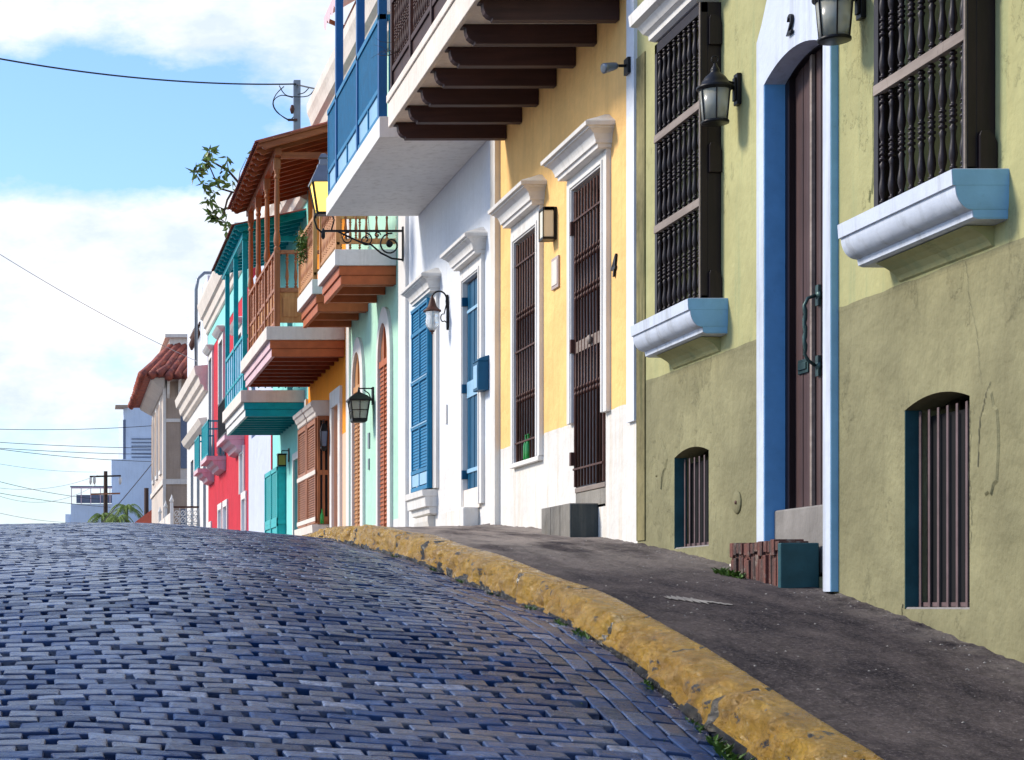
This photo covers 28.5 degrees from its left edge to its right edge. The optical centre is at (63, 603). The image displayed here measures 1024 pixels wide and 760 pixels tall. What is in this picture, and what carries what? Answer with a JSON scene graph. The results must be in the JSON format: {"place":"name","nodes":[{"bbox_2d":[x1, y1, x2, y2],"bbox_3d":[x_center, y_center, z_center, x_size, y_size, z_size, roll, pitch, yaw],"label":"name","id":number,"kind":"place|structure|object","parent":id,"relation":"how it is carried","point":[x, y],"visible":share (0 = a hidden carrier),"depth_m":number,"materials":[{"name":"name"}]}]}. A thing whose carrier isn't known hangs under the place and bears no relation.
{"place":"outdoors","nodes":[
{"label":"outdoors","id":0,"kind":"place"},
{"bbox_2d":[1,513,92,522],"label":"cable","id":1,"kind":"object","parent":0,"point":[50,521],"visible":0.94,"depth_m":108.26,"materials":[{"name":"black rubber"}]},
{"bbox_2d":[111,405,151,522],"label":"apartment building","id":2,"kind":"structure","parent":0,"point":[133,469],"depth_m":146.00,"materials":[{"name":"blue paint"}]},
{"bbox_2d":[123,420,125,458],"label":"window","id":3,"kind":"structure","parent":2,"relation":"in","point":[124,421],"depth_m":147.94,"materials":[{"name":"blue glass"}]},
{"bbox_2d":[0,0,354,523],"label":"sky","id":4,"kind":"structure","parent":0,"point":[99,199],"materials":[{"name":"blue"}]},
{"bbox_2d":[249,266,272,531],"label":"town house","id":5,"kind":"structure","parent":0,"point":[260,456],"depth_m":49.36,"materials":[{"name":"white paint"}]},
{"bbox_2d":[0,522,727,759],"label":"road","id":6,"kind":"structure","parent":0,"point":[139,641],"depth_m":9.63,"materials":[{"name":"blue stone"}]},
{"bbox_2d":[281,554,756,759],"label":"weeds","id":7,"kind":"object","parent":6,"relation":"on","point":[720,748],"visible":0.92,"depth_m":9.01,"materials":[{"name":"green plant"}]},
{"bbox_2d":[384,525,1022,739],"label":"fallen leaves","id":8,"kind":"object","parent":6,"relation":"on","point":[691,612],"depth_m":11.76,"materials":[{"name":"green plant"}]},
{"bbox_2d":[391,523,1023,759],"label":"sidewalk","id":9,"kind":"structure","parent":0,"point":[922,688],"depth_m":10.20,"materials":[{"name":"concrete"}]},
{"bbox_2d":[144,488,148,514],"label":"wooden post","id":10,"kind":"object","parent":9,"relation":"on","point":[146,500],"visible":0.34,"depth_m":109.89,"materials":[{"name":"brown wood"}]},
{"bbox_2d":[158,495,198,526],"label":"iron fence","id":11,"kind":"object","parent":9,"relation":"on","point":[169,518],"visible":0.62,"depth_m":71.00,"materials":[{"name":"white metal"}]},
{"bbox_2d":[664,595,732,604],"bbox_3d":[3.830,-0.024,11.713,0.262,0.061,0.430,0,0,-30],"label":"sidewalk marking","id":12,"kind":"object","parent":9,"relation":"on","point":[685,598],"visible":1,"depth_m":11.72,"materials":[{"name":"grey paint"}]},
{"bbox_3d":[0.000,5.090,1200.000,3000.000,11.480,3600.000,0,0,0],"label":"ground","id":13,"kind":"structure","parent":0,"visible":0},
{"bbox_2d":[65,486,112,522],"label":"flat roofed house","id":14,"kind":"structure","parent":13,"relation":"on","point":[82,513],"depth_m":140.00,"materials":[{"name":"blue paint"}]},
{"bbox_2d":[106,504,142,521],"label":"palm tree","id":15,"kind":"object","parent":13,"relation":"on","point":[123,508],"visible":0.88,"depth_m":114.67,"materials":[{"name":"green plant"}]},
{"bbox_2d":[135,510,151,522],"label":"garden wall","id":16,"kind":"structure","parent":13,"relation":"on","point":[146,518],"depth_m":104.00,"materials":[{"name":"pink paint"}]},
{"bbox_2d":[128,334,186,524],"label":"corner building","id":17,"kind":"structure","parent":13,"relation":"on","point":[161,378],"depth_m":84.98,"materials":[{"name":"beige paint"}]},
{"bbox_2d":[0,442,134,447],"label":"cable","id":18,"kind":"object","parent":17,"relation":"attached to","point":[77,446],"visible":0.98,"depth_m":94.13,"materials":[{"name":"black rubber"}]},
{"bbox_2d":[0,426,144,429],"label":"cable","id":19,"kind":"object","parent":17,"relation":"attached to","point":[63,429],"visible":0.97,"depth_m":93.50,"materials":[{"name":"black rubber"}]},
{"bbox_2d":[0,449,150,461],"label":"cable","id":20,"kind":"object","parent":17,"relation":"attached to","point":[73,457],"visible":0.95,"depth_m":94.02,"materials":[{"name":"black rubber"}]},
{"bbox_2d":[0,448,150,454],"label":"cable","id":21,"kind":"object","parent":17,"relation":"attached to","point":[74,452],"visible":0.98,"depth_m":94.04,"materials":[{"name":"black rubber"}]},
{"bbox_2d":[103,465,150,521],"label":"cable","id":22,"kind":"object","parent":17,"relation":"attached to","point":[126,494],"visible":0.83,"depth_m":89.90,"materials":[{"name":"black rubber"}]},
{"bbox_2d":[181,416,186,467],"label":"window","id":23,"kind":"structure","parent":17,"relation":"in","point":[183,424],"depth_m":84.97,"materials":[{"name":"blue glass"}]},
{"bbox_2d":[181,509,186,524],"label":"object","id":24,"kind":"structure","parent":17,"relation":"in","point":[185,510],"depth_m":84.97,"materials":[{"name":"grey metal"}]},
{"bbox_2d":[175,275,210,526],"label":"town house","id":25,"kind":"structure","parent":13,"relation":"on","point":[191,402],"depth_m":71.58,"materials":[{"name":"white paint"}]},
{"bbox_2d":[0,254,197,361],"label":"cable","id":26,"kind":"object","parent":25,"relation":"attached to","point":[97,311],"visible":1,"depth_m":60.02,"materials":[{"name":"black rubber"}]},
{"bbox_2d":[195,271,211,365],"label":"vent pipe","id":27,"kind":"object","parent":25,"relation":"on","point":[201,275],"visible":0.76,"depth_m":68.95,"materials":[{"name":"grey metal"}]},
{"bbox_2d":[193,222,255,530],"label":"town house","id":28,"kind":"structure","parent":13,"relation":"on","point":[224,475],"depth_m":59.84,"materials":[{"name":"red paint"}]},
{"bbox_2d":[211,191,307,534],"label":"town house","id":29,"kind":"structure","parent":13,"relation":"on","point":[273,412],"depth_m":41.83,"materials":[{"name":"teal paint"}]},
{"bbox_2d":[186,145,250,240],"bbox_3d":[3.728,-8.799,41.200,2.317,2.115,0.680,0,0,-5],"label":"tree","id":30,"kind":"object","parent":29,"relation":"on","point":[207,159],"visible":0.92,"depth_m":41.14,"materials":[{"name":"green plant"}]},
{"bbox_2d":[277,448,288,466],"bbox_3d":[4.863,-3.250,42.600,0.266,0.400,0.200,0,0,0],"label":"wall lantern","id":31,"kind":"object","parent":29,"relation":"attached to","point":[281,459],"depth_m":42.52,"materials":[{"name":"black metal"}]},
{"bbox_2d":[272,80,313,129],"bbox_3d":[5.392,-10.586,45.284,0.998,3.572,0.392,0,0,0],"label":"metal mast","id":32,"kind":"object","parent":29,"relation":"on","point":[295,109],"visible":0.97,"depth_m":45.32,"materials":[{"name":"metal"}]},
{"bbox_2d":[0,58,295,84],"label":"cable","id":33,"kind":"object","parent":32,"relation":"attached to","point":[149,78],"visible":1,"depth_m":42.89,"materials":[{"name":"black rubber"}]},
{"bbox_2d":[227,121,345,535],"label":"town house","id":34,"kind":"structure","parent":13,"relation":"on","point":[277,169],"depth_m":35.88,"materials":[{"name":"orange paint"}]},
{"bbox_2d":[293,400,329,535],"bbox_3d":[4.810,-2.415,37.385,0.380,2.830,2.830,0,0,0],"label":"bay window","id":35,"kind":"structure","parent":34,"relation":"in","point":[313,480],"depth_m":36.40,"materials":[{"name":"brown wood"}]},
{"bbox_2d":[320,509,323,523],"bbox_3d":[4.830,-1.641,35.930,0.066,0.275,0.064,0,0,0],"label":"bottle","id":36,"kind":"object","parent":34,"relation":"on","point":[322,518],"visible":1,"depth_m":35.91,"materials":[{"name":"green glass"}]},
{"bbox_2d":[320,419,327,450],"bbox_3d":[4.845,-3.145,35.850,0.141,0.590,0.241,0,0,0],"label":"wall lantern","id":37,"kind":"object","parent":34,"relation":"attached to","point":[323,436],"depth_m":35.75,"materials":[{"name":"black metal"}]},
{"bbox_2d":[337,420,337,526],"bbox_3d":[5.085,-2.260,35.150,0.070,2.720,0.800,0,0,0],"label":"door","id":38,"kind":"structure","parent":34,"relation":"in","point":[337,420],"depth_m":35.45,"materials":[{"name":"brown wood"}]},
{"bbox_2d":[297,0,400,526],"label":"town house","id":39,"kind":"structure","parent":13,"relation":"on","point":[354,288],"depth_m":30.54,"materials":[{"name":"green paint"}]},
{"bbox_2d":[293,225,308,265],"bbox_3d":[4.047,-6.066,32.539,0.362,0.706,0.476,0,0,0],"label":"hanging potted plant","id":40,"kind":"object","parent":39,"relation":"hanging from","point":[301,245],"visible":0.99,"depth_m":32.51,"materials":[{"name":"green plant"}]},
{"bbox_2d":[324,0,355,30],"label":"flag","id":41,"kind":"object","parent":39,"relation":"on","point":[330,11],"visible":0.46,"depth_m":33.26,"materials":[{"name":"pink fabric"}]},
{"bbox_2d":[353,354,359,525],"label":"door","id":42,"kind":"structure","parent":39,"relation":"in","point":[357,373],"depth_m":32.49,"materials":[{"name":"brown wood"}]},
{"bbox_2d":[346,387,373,422],"bbox_3d":[4.786,-3.215,31.000,0.420,0.570,0.368,0,0,0],"label":"wall lantern","id":43,"kind":"object","parent":39,"relation":"attached to","point":[358,402],"depth_m":30.88,"materials":[{"name":"black metal"}]},
{"bbox_2d":[368,433,369,469],"bbox_3d":[4.988,-2.500,31.425,0.016,0.600,0.150,0,0,0],"label":"wall plaque","id":44,"kind":"object","parent":39,"relation":"attached to","point":[368,448],"depth_m":31.40,"materials":[{"name":"grey metal"}]},
{"bbox_2d":[379,326,386,526],"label":"door","id":45,"kind":"structure","parent":39,"relation":"in","point":[383,364],"depth_m":29.89,"materials":[{"name":"brown wood"}]},
{"bbox_2d":[326,0,499,526],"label":"town house","id":46,"kind":"structure","parent":13,"relation":"on","point":[441,198],"depth_m":24.49,"materials":[{"name":"white paint"}]},
{"bbox_2d":[308,153,403,261],"bbox_3d":[4.266,-5.785,28.000,1.368,1.570,0.396,0,0,0],"label":"street lamp","id":47,"kind":"object","parent":46,"relation":"attached to","point":[318,186],"visible":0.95,"depth_m":27.97,"materials":[{"name":"black metal"}]},
{"bbox_2d":[423,290,448,334],"bbox_3d":[4.823,-3.788,24.932,0.320,0.576,0.236,0,0,26],"label":"wall lantern","id":48,"kind":"object","parent":46,"relation":"attached to","point":[432,310],"depth_m":24.91,"materials":[{"name":"white glass"}]},
{"bbox_2d":[445,405,446,423],"bbox_3d":[4.989,-2.475,25.060,0.017,0.250,0.080,0,0,0],"label":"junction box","id":49,"kind":"object","parent":46,"relation":"attached to","point":[445,414],"visible":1,"depth_m":25.04,"materials":[{"name":"white plastic"}]},
{"bbox_2d":[462,278,476,488],"bbox_3d":[4.999,-2.695,23.440,0.102,2.550,0.910,0,0,0],"label":"door","id":50,"kind":"structure","parent":46,"relation":"in","point":[470,301],"depth_m":23.64,"materials":[{"name":"blue wood"}]},
{"bbox_2d":[472,355,488,391],"bbox_3d":[4.930,-2.724,22.720,0.135,0.408,0.300,0,0,0],"label":"mailbox","id":51,"kind":"object","parent":46,"relation":"attached to","point":[481,374],"visible":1,"depth_m":22.58,"materials":[{"name":"blue metal"}]},
{"bbox_2d":[386,0,636,542],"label":"town house","id":52,"kind":"structure","parent":13,"relation":"on","point":[539,95],"depth_m":18.76,"materials":[{"name":"yellow paint"}]},
{"bbox_2d":[372,36,399,57],"bbox_3d":[3.567,-6.177,21.284,0.320,0.237,0.172,0,0,30],"label":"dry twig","id":53,"kind":"object","parent":52,"relation":"on","point":[389,50],"visible":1,"depth_m":21.26,"materials":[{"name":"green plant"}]},
{"bbox_2d":[523,435,526,459],"bbox_3d":[4.992,-1.690,20.740,0.066,0.275,0.064,0,0,0],"label":"bottle","id":54,"kind":"object","parent":52,"relation":"on","point":[524,448],"visible":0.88,"depth_m":20.73,"materials":[{"name":"green glass"}]},
{"bbox_2d":[525,434,529,458],"bbox_3d":[4.988,-1.690,20.620,0.066,0.275,0.064,0,0,0],"label":"bottle","id":55,"kind":"object","parent":52,"relation":"on","point":[527,450],"visible":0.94,"depth_m":20.60,"materials":[{"name":"green glass"}]},
{"bbox_2d":[539,206,556,241],"bbox_3d":[4.925,-3.865,19.550,0.144,0.330,0.180,0,0,0],"label":"wall sconce","id":56,"kind":"object","parent":52,"relation":"attached to","point":[547,223],"depth_m":19.48,"materials":[{"name":"black metal"}]},
{"bbox_2d":[551,255,559,290],"bbox_3d":[4.984,-3.360,19.485,0.025,0.320,0.270,0,0,0],"label":"wall plaque","id":57,"kind":"object","parent":52,"relation":"attached to","point":[555,272],"depth_m":19.42,"materials":[{"name":"white ceramic"}]},
{"bbox_2d":[600,57,630,75],"bbox_3d":[4.846,-4.726,16.872,0.264,0.147,0.122,0,0,-9],"label":"spotlight","id":58,"kind":"object","parent":52,"relation":"attached to","point":[609,67],"visible":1,"depth_m":16.83,"materials":[{"name":"black metal"}]},
{"bbox_2d":[628,0,1023,662],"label":"town house","id":59,"kind":"structure","parent":13,"relation":"on","point":[828,334],"depth_m":12.35,"materials":[{"name":"green"}]},
{"bbox_2d":[696,55,740,126],"bbox_3d":[4.839,-3.804,14.200,0.316,0.507,0.268,0,0,0],"label":"wall lantern","id":60,"kind":"object","parent":59,"relation":"attached to","point":[715,88],"depth_m":14.13,"materials":[{"name":"glass"}]},
{"bbox_2d":[796,48,822,507],"bbox_3d":[5.101,-2.227,13.037,0.158,3.125,0.947,0,0,0],"label":"door","id":61,"kind":"structure","parent":59,"relation":"in","point":[809,81],"depth_m":13.15,"materials":[{"name":"brown wood"}]},
{"bbox_2d":[811,0,865,45],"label":"wall lantern","id":62,"kind":"object","parent":59,"relation":"attached to","point":[834,20],"depth_m":11.93,"materials":[{"name":"glass"}]},
{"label":"road bed","id":63,"kind":"structure","parent":0,"visible":0},
{"bbox_2d":[302,524,883,759],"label":"kerb","id":64,"kind":"structure","parent":63,"relation":"on","point":[744,712],"depth_m":10.01,"materials":[{"name":"yellow paint"}]},
{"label":"far road","id":65,"kind":"structure","parent":0,"visible":0},
{"bbox_2d":[88,513,112,522],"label":"palm tree","id":66,"kind":"object","parent":65,"relation":"on","point":[98,516],"visible":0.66,"depth_m":115.64,"materials":[{"name":"green plant"}]},
{"bbox_2d":[89,471,121,512],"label":"utility pole","id":67,"kind":"object","parent":65,"relation":"on","point":[105,494],"visible":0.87,"depth_m":119.85,"materials":[{"name":"brown wood"}]},
{"bbox_2d":[2,464,73,471],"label":"cable","id":68,"kind":"object","parent":67,"relation":"attached to","point":[40,469],"visible":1,"depth_m":112.03,"materials":[{"name":"black rubber"}]},
{"bbox_2d":[0,485,94,502],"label":"cable","id":69,"kind":"object","parent":67,"relation":"attached to","point":[50,501],"visible":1,"depth_m":114.05,"materials":[{"name":"black rubber"}]},
{"bbox_2d":[2,482,93,498],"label":"cable","id":70,"kind":"object","parent":67,"relation":"attached to","point":[44,491],"visible":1,"depth_m":112.07,"materials":[{"name":"black rubber"}]},
{"bbox_2d":[2,475,96,489],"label":"cable","id":71,"kind":"object","parent":67,"relation":"attached to","point":[45,488],"visible":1,"depth_m":112.15,"materials":[{"name":"black rubber"}]},
{"bbox_2d":[1,493,103,506],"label":"cable","id":72,"kind":"object","parent":67,"relation":"attached to","point":[52,501],"visible":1,"depth_m":112.46,"materials":[{"name":"black rubber"}]},
{"bbox_2d":[104,514,133,522],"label":"palm tree","id":73,"kind":"object","parent":65,"relation":"on","point":[120,519],"visible":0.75,"depth_m":111.76,"materials":[{"name":"green plant"}]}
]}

